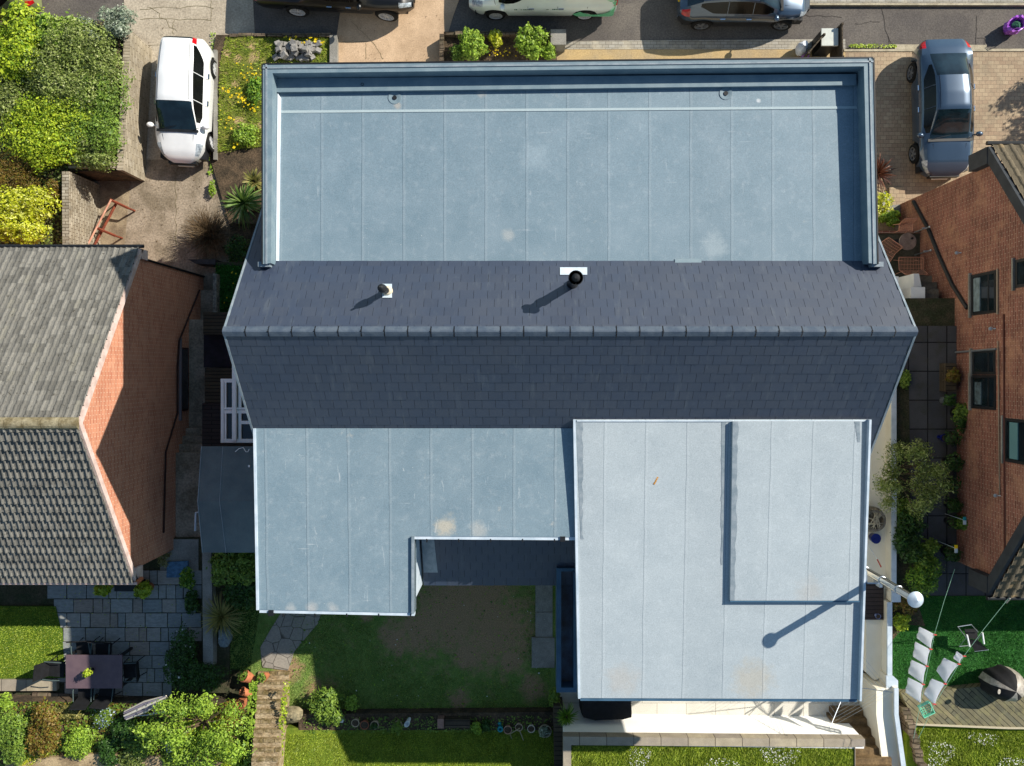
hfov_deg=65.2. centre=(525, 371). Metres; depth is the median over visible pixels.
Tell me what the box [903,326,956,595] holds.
patio
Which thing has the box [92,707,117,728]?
flowering plant
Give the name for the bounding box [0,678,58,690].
path
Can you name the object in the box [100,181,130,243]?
path
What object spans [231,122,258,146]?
weed clump
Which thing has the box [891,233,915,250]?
bistro table
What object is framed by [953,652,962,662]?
cloth
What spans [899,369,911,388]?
shrub
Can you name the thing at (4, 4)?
parked car
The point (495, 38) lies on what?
shrub
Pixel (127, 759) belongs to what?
shrub
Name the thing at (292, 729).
lawn
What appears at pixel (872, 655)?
path
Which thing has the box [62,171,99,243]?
retaining wall
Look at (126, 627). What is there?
moss
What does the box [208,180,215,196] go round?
weed clump
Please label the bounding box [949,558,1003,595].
patio
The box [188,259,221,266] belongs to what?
garden wall
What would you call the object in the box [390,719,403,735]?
potted plant
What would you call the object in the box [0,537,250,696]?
terrain
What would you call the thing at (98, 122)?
shrub
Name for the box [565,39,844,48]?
path
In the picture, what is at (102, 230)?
steel frame
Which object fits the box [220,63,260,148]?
dandelions
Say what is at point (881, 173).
phormium
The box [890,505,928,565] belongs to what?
shrub
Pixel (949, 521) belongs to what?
potted plant
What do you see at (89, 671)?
potted plant
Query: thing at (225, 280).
hedge
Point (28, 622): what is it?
lawn
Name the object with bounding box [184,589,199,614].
shrub
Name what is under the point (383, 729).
ground cover
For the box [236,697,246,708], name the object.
planter
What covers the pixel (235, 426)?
glazed porch
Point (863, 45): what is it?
weeds
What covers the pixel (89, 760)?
path
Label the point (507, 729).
plant pot
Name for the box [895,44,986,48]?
kerb
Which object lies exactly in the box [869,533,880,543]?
glazed pot
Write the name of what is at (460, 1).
road
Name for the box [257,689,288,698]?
path
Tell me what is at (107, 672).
garden table
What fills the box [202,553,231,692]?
garden
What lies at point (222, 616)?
grass clump
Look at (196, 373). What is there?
path
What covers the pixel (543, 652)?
path
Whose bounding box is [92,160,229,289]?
driveway
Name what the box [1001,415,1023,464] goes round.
window
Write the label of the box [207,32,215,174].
weeds
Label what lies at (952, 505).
potted plant
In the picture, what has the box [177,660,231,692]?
shrub
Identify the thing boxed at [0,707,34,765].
shrub
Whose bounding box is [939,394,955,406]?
potted plant
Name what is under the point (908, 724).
retaining wall
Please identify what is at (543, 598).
path
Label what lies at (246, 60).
lawn
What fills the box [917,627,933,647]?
cloth
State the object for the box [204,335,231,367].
decking
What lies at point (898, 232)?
retaining wall
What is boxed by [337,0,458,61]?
pavement
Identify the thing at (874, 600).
landing
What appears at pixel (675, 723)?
retaining wall
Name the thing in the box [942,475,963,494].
potted plant
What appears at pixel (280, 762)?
path
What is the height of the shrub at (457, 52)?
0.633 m
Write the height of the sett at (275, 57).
0.232 m
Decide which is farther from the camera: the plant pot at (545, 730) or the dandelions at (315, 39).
the dandelions at (315, 39)
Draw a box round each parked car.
[0,0,41,20]
[146,36,216,166]
[677,0,809,30]
[906,39,982,179]
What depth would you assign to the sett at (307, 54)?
27.12 m
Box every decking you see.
[202,403,227,445]
[203,312,227,334]
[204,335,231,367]
[205,368,231,402]
[899,683,1023,726]
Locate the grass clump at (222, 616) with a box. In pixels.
[196,592,247,639]
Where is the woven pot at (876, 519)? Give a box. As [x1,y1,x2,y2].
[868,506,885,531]
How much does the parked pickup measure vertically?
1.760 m
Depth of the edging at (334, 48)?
27.28 m
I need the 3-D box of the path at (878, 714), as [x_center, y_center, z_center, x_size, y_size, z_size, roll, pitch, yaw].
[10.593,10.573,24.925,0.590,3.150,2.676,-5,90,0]
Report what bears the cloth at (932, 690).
hanging from the washing line at (958, 665)
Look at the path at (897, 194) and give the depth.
27.38 m
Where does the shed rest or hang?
on the path at (187, 471)
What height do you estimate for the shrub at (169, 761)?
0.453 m
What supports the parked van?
on the road at (460, 1)
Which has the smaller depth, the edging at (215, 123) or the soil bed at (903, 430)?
the soil bed at (903, 430)
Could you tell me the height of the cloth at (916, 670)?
0.546 m
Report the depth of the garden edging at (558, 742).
23.90 m
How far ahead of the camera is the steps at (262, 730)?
24.22 m
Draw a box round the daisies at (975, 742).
[928,733,1023,765]
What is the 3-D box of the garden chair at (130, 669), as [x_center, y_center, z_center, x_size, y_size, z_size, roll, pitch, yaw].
[-12.070,9.192,24.606,0.694,0.952,0.592,-6,90,0]
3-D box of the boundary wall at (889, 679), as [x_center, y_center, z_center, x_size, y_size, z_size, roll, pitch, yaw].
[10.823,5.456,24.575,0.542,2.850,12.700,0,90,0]
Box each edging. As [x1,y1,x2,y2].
[213,50,217,159]
[229,33,331,37]
[330,35,338,61]
[553,693,562,765]
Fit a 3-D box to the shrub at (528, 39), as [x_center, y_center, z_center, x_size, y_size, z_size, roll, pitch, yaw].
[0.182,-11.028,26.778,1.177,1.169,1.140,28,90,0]
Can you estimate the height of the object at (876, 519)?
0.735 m
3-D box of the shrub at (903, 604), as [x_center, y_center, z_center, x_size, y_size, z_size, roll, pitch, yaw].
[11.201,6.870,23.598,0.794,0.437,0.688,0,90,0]
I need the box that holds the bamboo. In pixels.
[556,702,579,725]
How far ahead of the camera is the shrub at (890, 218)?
26.87 m
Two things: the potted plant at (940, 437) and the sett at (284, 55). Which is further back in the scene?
the sett at (284, 55)
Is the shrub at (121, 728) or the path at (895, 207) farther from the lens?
the path at (895, 207)
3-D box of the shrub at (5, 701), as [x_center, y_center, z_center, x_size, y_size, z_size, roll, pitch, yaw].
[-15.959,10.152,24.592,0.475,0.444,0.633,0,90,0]
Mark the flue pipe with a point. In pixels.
(915, 599)
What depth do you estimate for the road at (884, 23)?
27.50 m
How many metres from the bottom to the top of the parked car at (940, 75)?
1.422 m
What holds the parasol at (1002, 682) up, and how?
on the decking at (972, 704)
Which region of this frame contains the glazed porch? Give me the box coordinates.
[221,366,252,442]
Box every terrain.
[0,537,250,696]
[899,298,954,740]
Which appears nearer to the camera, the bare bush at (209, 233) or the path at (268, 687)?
the path at (268, 687)
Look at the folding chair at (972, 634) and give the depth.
23.25 m
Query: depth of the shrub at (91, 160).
25.44 m
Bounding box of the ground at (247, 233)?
[230,224,255,261]
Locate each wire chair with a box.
[881,237,902,261]
[894,218,917,232]
[895,257,928,274]
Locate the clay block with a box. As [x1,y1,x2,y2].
[437,715,444,727]
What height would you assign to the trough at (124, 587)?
0.380 m
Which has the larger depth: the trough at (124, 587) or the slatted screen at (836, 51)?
the slatted screen at (836, 51)
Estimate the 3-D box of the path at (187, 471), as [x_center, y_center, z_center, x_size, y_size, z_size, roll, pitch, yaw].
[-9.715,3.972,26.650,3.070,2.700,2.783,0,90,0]
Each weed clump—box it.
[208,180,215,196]
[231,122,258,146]
[245,75,260,105]
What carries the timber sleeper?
on the garden at (542, 713)
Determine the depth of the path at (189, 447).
25.55 m
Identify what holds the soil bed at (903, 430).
on the patio at (930, 420)
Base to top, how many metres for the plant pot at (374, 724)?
0.407 m
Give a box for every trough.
[114,579,144,590]
[939,363,955,391]
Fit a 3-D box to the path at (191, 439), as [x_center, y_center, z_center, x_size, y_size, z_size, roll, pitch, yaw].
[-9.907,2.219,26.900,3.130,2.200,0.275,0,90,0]
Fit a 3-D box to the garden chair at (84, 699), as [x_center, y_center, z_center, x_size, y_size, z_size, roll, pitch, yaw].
[-13.530,9.874,24.606,0.592,0.952,0.694,0,90,0]
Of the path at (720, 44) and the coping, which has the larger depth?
the path at (720, 44)
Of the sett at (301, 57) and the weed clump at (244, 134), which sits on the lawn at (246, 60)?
the sett at (301, 57)
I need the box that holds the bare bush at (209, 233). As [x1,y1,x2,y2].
[180,205,241,259]
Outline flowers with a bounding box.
[481,48,516,55]
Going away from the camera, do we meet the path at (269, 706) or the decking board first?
the decking board
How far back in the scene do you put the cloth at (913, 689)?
22.13 m
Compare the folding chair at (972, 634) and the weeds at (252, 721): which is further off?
the weeds at (252, 721)
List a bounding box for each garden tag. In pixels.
[938,541,957,552]
[947,514,965,524]
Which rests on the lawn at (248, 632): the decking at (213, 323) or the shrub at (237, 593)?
the shrub at (237, 593)
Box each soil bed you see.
[444,36,556,60]
[892,602,924,638]
[897,377,930,591]
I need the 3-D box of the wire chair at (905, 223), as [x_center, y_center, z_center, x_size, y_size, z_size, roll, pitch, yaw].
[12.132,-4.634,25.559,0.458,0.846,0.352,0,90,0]
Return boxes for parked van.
[469,0,617,19]
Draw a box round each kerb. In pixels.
[810,3,1023,6]
[844,49,1023,51]
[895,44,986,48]
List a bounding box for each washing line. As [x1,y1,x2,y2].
[914,569,954,734]
[918,599,1007,737]
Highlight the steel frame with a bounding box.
[88,198,134,243]
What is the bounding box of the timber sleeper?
[444,716,469,727]
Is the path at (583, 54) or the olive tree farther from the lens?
the path at (583, 54)
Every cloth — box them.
[905,677,922,701]
[908,660,925,682]
[913,642,929,664]
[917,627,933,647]
[924,679,943,702]
[936,658,957,682]
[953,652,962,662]
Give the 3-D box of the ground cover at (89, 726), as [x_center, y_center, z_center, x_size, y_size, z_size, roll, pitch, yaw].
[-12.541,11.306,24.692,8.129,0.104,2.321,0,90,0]
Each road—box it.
[0,3,1023,48]
[42,0,676,2]
[806,8,984,44]
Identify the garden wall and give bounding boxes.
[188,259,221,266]
[202,553,216,664]
[213,274,220,311]
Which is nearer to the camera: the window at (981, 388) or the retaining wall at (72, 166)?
the window at (981, 388)
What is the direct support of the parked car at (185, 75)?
on the pavement at (225, 20)
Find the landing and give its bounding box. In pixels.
[865,584,883,619]
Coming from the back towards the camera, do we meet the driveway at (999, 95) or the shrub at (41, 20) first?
the driveway at (999, 95)
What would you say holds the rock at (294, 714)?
on the garden at (305, 710)
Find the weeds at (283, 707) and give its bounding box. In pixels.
[277,680,290,755]
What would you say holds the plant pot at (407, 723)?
on the garden at (542, 713)
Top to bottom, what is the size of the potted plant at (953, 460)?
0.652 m
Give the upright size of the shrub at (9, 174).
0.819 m
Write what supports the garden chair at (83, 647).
on the patio at (99, 618)
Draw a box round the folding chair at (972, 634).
[957,624,988,651]
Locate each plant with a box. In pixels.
[82,668,93,677]
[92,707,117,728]
[93,585,113,596]
[133,579,153,598]
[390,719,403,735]
[470,721,481,734]
[481,718,490,732]
[878,191,894,225]
[937,434,946,440]
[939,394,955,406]
[940,544,962,562]
[941,451,965,471]
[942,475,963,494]
[943,496,963,513]
[944,428,962,446]
[944,515,960,529]
[945,367,960,383]
[950,403,968,422]
[954,514,967,530]
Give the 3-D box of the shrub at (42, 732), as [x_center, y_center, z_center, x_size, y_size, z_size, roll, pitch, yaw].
[-14.664,10.906,24.329,1.272,0.977,2.051,0,90,0]
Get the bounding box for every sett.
[272,53,278,60]
[280,51,288,59]
[288,54,294,60]
[289,39,297,44]
[290,45,297,51]
[298,53,304,61]
[301,46,307,51]
[304,50,311,56]
[315,40,321,46]
[315,47,321,53]
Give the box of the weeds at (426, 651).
[291,587,548,708]
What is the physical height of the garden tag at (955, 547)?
1.080 m
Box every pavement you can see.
[124,0,254,159]
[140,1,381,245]
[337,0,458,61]
[810,0,1023,2]
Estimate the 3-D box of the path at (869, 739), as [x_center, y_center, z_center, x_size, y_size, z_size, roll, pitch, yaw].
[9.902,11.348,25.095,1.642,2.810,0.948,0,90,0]
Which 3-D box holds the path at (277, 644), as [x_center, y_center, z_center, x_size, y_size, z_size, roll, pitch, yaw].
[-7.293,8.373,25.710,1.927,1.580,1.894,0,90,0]
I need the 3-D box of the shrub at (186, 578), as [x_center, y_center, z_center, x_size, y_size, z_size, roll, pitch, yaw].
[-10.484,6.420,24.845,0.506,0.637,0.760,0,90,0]
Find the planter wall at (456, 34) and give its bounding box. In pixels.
[439,31,550,60]
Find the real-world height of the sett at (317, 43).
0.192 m
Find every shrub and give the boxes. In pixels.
[0,0,45,87]
[0,72,47,126]
[0,88,101,174]
[0,145,46,191]
[0,181,62,243]
[0,691,13,712]
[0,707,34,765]
[14,9,136,114]
[14,11,98,52]
[20,749,49,765]
[24,696,64,759]
[42,179,61,204]
[49,63,133,172]
[50,703,83,721]
[62,724,96,762]
[65,16,101,40]
[69,130,118,172]
[96,3,137,40]
[97,735,121,765]
[109,714,138,745]
[116,721,161,758]
[117,746,149,765]
[126,689,256,765]
[157,550,171,566]
[158,750,187,765]
[162,621,199,698]
[170,709,233,765]
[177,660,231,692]
[178,566,195,589]
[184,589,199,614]
[206,553,255,588]
[215,699,240,731]
[219,746,247,765]
[222,578,255,609]
[223,234,249,261]
[303,685,345,726]
[344,694,359,711]
[449,44,466,60]
[458,26,488,60]
[487,29,502,48]
[513,21,549,59]
[539,42,556,59]
[548,687,559,706]
[878,210,900,227]
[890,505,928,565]
[892,596,917,615]
[892,612,912,630]
[896,495,910,523]
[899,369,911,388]
[903,555,945,596]
[908,537,942,567]
[950,411,966,434]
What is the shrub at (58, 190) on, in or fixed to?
on the garden at (100, 175)
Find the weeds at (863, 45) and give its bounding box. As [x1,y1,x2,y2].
[849,44,896,48]
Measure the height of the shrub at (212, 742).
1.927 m
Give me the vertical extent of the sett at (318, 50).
0.190 m
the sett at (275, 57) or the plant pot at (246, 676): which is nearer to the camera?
the plant pot at (246, 676)
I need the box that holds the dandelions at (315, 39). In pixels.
[283,36,323,43]
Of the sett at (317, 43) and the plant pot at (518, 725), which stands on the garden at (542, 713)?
the plant pot at (518, 725)
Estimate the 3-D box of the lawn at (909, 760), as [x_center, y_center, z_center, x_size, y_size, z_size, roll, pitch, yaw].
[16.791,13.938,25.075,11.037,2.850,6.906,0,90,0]
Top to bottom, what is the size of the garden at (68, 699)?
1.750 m
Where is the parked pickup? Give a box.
[254,0,414,21]
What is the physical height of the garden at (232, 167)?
0.600 m
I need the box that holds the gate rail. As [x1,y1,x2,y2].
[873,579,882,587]
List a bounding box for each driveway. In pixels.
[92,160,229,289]
[845,51,1023,230]
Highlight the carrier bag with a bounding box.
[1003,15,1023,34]
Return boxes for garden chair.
[32,654,65,681]
[66,636,99,654]
[68,688,98,709]
[87,637,119,654]
[89,675,123,709]
[123,655,146,682]
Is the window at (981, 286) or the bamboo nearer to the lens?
the window at (981, 286)
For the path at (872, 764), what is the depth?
23.21 m
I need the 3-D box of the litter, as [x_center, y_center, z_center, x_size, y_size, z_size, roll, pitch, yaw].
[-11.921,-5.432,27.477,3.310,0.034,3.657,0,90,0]
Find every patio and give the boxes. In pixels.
[47,570,201,695]
[560,692,858,715]
[878,233,919,276]
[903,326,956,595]
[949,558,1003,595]
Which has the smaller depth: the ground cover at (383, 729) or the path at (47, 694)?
the ground cover at (383, 729)
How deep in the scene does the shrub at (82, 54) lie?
25.23 m
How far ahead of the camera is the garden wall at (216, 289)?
26.55 m
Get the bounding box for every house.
[0,244,204,584]
[222,57,917,701]
[899,141,1023,599]
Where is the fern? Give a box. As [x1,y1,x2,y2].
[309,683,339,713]
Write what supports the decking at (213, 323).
on the ground at (247, 233)
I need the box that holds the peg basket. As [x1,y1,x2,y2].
[917,701,934,717]
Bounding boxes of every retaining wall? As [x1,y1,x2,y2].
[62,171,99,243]
[68,161,116,168]
[116,30,151,180]
[563,713,863,747]
[878,231,920,232]
[899,702,927,765]
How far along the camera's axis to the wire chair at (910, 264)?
25.51 m
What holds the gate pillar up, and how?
on the ground at (247, 233)
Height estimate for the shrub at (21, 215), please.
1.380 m
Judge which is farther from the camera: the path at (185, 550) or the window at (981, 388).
the path at (185, 550)
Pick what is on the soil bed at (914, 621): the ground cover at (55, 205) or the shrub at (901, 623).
the shrub at (901, 623)
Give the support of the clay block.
on the garden at (542, 713)
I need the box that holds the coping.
[563,732,864,765]
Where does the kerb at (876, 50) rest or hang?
on the ground at (247, 233)
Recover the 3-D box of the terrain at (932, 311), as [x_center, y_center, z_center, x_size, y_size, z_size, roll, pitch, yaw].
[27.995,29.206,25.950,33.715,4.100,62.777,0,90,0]
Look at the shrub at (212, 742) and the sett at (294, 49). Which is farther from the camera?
the sett at (294, 49)
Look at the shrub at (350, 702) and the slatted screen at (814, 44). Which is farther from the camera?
the slatted screen at (814, 44)
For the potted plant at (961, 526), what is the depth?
23.27 m
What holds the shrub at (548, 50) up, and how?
on the soil bed at (507, 42)
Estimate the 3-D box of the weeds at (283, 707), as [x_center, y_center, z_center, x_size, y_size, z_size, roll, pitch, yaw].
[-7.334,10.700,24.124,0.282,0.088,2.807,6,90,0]
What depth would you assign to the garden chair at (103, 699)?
24.46 m
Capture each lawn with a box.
[0,606,64,678]
[218,37,329,151]
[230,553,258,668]
[251,582,555,708]
[284,723,553,765]
[571,745,853,765]
[892,596,1023,697]
[903,725,1023,765]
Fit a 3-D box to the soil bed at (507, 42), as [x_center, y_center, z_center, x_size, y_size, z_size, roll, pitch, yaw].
[-0.801,-10.811,27.500,3.968,0.400,1.347,0,90,0]
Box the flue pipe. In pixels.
[866,567,923,607]
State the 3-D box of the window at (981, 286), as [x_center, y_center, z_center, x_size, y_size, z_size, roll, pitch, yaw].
[12.845,-2.180,22.429,0.170,1.268,1.284,0,90,0]
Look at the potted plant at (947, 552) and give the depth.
23.32 m
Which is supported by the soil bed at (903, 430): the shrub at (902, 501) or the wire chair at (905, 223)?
the shrub at (902, 501)
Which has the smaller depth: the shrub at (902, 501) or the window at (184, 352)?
the shrub at (902, 501)
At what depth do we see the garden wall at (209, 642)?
24.60 m
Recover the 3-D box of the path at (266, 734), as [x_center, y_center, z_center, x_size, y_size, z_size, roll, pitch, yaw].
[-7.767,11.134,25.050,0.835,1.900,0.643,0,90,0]
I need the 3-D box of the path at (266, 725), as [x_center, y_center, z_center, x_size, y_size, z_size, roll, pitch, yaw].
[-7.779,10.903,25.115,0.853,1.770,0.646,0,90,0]
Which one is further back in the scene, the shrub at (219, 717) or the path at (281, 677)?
the path at (281, 677)
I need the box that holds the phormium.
[877,156,895,191]
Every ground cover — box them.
[0,25,118,243]
[0,701,249,765]
[0,701,249,765]
[303,715,552,733]
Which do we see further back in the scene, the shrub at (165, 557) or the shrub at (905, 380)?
the shrub at (165, 557)
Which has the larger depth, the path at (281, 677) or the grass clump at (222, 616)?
the path at (281, 677)
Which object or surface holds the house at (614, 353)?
on the ground at (247, 233)
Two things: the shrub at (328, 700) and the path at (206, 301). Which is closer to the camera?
the shrub at (328, 700)
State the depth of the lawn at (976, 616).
23.77 m
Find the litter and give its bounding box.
[140,165,224,265]
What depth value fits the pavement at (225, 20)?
27.49 m
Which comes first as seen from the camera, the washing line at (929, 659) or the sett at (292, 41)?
the washing line at (929, 659)
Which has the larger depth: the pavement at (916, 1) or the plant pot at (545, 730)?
the pavement at (916, 1)
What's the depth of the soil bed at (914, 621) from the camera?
23.75 m
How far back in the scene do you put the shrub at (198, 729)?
24.25 m
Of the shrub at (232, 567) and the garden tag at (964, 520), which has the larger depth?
the shrub at (232, 567)
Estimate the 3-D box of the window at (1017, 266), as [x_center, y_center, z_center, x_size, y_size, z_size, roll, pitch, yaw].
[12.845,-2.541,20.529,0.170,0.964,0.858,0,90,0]
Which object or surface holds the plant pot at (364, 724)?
on the garden at (542, 713)
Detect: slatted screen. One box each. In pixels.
[803,33,825,56]
[830,22,843,56]
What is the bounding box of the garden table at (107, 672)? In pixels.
[66,647,132,687]
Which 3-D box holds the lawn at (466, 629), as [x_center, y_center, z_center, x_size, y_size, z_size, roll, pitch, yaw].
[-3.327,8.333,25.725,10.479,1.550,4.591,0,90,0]
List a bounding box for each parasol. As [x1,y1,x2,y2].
[123,695,167,719]
[978,664,1023,701]
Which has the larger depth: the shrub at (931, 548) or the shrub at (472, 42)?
the shrub at (472, 42)
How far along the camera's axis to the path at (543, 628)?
24.90 m
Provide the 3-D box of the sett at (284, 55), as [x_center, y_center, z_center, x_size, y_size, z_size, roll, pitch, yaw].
[-8.150,-10.684,27.050,0.259,0.245,0.217,-33,90,0]
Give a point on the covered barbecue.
(607, 710)
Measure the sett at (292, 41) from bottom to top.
0.190 m
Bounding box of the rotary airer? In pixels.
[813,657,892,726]
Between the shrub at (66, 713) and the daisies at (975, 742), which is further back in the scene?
the shrub at (66, 713)
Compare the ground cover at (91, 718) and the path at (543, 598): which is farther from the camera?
the path at (543, 598)
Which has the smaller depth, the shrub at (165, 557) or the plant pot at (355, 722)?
the plant pot at (355, 722)
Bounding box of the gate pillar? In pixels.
[551,29,565,51]
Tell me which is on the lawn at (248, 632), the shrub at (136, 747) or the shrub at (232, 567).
the shrub at (232, 567)
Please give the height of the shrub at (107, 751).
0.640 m
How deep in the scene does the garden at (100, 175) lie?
26.15 m
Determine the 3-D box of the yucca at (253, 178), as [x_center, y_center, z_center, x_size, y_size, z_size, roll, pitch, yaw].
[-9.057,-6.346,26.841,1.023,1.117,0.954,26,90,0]
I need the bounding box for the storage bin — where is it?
[812,28,837,56]
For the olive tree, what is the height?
2.572 m
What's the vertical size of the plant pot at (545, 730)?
0.407 m
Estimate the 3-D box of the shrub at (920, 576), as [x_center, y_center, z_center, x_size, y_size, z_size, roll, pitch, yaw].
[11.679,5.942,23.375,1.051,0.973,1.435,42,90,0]
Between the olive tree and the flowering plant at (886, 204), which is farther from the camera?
the flowering plant at (886, 204)
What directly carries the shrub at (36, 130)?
on the garden at (100, 175)
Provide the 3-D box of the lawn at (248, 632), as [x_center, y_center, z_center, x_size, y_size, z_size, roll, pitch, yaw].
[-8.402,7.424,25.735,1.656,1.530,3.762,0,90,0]
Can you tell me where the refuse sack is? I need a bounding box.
[795,40,807,55]
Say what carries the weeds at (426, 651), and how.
on the lawn at (466, 629)
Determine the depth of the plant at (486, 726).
24.40 m
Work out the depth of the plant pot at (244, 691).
24.61 m
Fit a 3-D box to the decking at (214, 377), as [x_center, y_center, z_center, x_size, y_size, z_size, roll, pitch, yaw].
[-8.954,0.441,26.150,2.285,1.900,1.100,0,90,0]
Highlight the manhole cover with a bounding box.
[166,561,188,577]
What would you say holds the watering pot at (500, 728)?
on the garden at (542, 713)
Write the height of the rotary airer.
2.211 m
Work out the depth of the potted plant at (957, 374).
23.27 m
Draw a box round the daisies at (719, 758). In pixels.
[629,748,800,765]
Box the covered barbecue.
[579,699,631,719]
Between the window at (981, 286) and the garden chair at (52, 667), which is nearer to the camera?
the window at (981, 286)
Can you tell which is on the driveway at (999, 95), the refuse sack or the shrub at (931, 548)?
the refuse sack
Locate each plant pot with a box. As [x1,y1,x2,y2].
[236,669,255,683]
[239,687,251,696]
[256,672,269,682]
[351,718,358,726]
[360,719,368,729]
[370,720,378,729]
[404,717,410,726]
[504,724,511,733]
[515,722,522,730]
[527,724,534,732]
[539,724,551,737]
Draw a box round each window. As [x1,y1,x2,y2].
[179,338,188,420]
[968,270,995,317]
[968,373,995,409]
[969,348,995,375]
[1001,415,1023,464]
[1011,258,1023,290]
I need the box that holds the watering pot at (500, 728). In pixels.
[497,722,502,731]
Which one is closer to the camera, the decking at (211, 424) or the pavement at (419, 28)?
the decking at (211, 424)
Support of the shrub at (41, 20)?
on the garden at (100, 175)
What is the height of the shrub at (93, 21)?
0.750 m
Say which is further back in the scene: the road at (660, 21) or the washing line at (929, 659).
the road at (660, 21)
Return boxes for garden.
[0,21,139,243]
[0,695,255,765]
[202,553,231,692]
[211,35,329,223]
[215,262,243,310]
[295,708,309,722]
[299,707,552,729]
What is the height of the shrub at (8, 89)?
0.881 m
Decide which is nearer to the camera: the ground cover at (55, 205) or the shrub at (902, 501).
the shrub at (902, 501)
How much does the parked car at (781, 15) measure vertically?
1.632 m
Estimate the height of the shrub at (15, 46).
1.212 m
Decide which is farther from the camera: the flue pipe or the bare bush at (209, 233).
the bare bush at (209, 233)
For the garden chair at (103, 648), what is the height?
0.952 m
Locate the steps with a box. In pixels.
[899,270,938,297]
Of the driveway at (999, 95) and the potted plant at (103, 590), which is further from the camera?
the driveway at (999, 95)
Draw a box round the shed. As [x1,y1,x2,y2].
[194,443,254,552]
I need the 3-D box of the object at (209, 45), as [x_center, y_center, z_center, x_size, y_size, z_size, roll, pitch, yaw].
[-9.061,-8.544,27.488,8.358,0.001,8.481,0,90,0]
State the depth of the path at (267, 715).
24.36 m
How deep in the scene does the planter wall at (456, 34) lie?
27.10 m
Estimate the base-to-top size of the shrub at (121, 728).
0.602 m
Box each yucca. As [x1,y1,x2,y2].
[221,181,260,231]
[242,167,260,193]
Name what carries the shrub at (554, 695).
on the garden edging at (558, 742)
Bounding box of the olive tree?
[872,438,957,522]
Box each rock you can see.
[218,626,232,647]
[282,706,302,722]
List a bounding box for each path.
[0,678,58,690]
[5,751,224,765]
[32,692,128,696]
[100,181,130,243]
[160,539,198,569]
[176,452,200,536]
[179,444,201,451]
[182,435,201,443]
[186,428,201,434]
[189,320,204,427]
[201,290,212,319]
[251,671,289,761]
[251,748,284,765]
[252,739,285,756]
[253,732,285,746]
[254,720,285,727]
[254,723,288,737]
[255,704,288,718]
[256,696,288,708]
[257,682,287,689]
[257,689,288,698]
[260,613,320,669]
[267,672,288,680]
[532,636,554,667]
[535,585,552,611]
[535,612,552,636]
[556,49,844,59]
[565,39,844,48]
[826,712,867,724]
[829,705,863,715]
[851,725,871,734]
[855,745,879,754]
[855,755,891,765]
[855,764,890,765]
[859,673,898,765]
[862,735,875,744]
[863,417,885,679]
[888,187,904,204]
[890,204,899,210]
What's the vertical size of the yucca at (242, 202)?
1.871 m
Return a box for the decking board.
[917,723,1023,728]
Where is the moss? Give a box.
[63,585,189,692]
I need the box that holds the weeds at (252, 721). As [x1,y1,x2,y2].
[242,680,257,765]
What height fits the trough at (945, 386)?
0.350 m
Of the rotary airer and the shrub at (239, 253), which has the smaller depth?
the rotary airer
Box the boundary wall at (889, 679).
[878,388,905,765]
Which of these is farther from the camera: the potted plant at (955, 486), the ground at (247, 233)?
the ground at (247, 233)

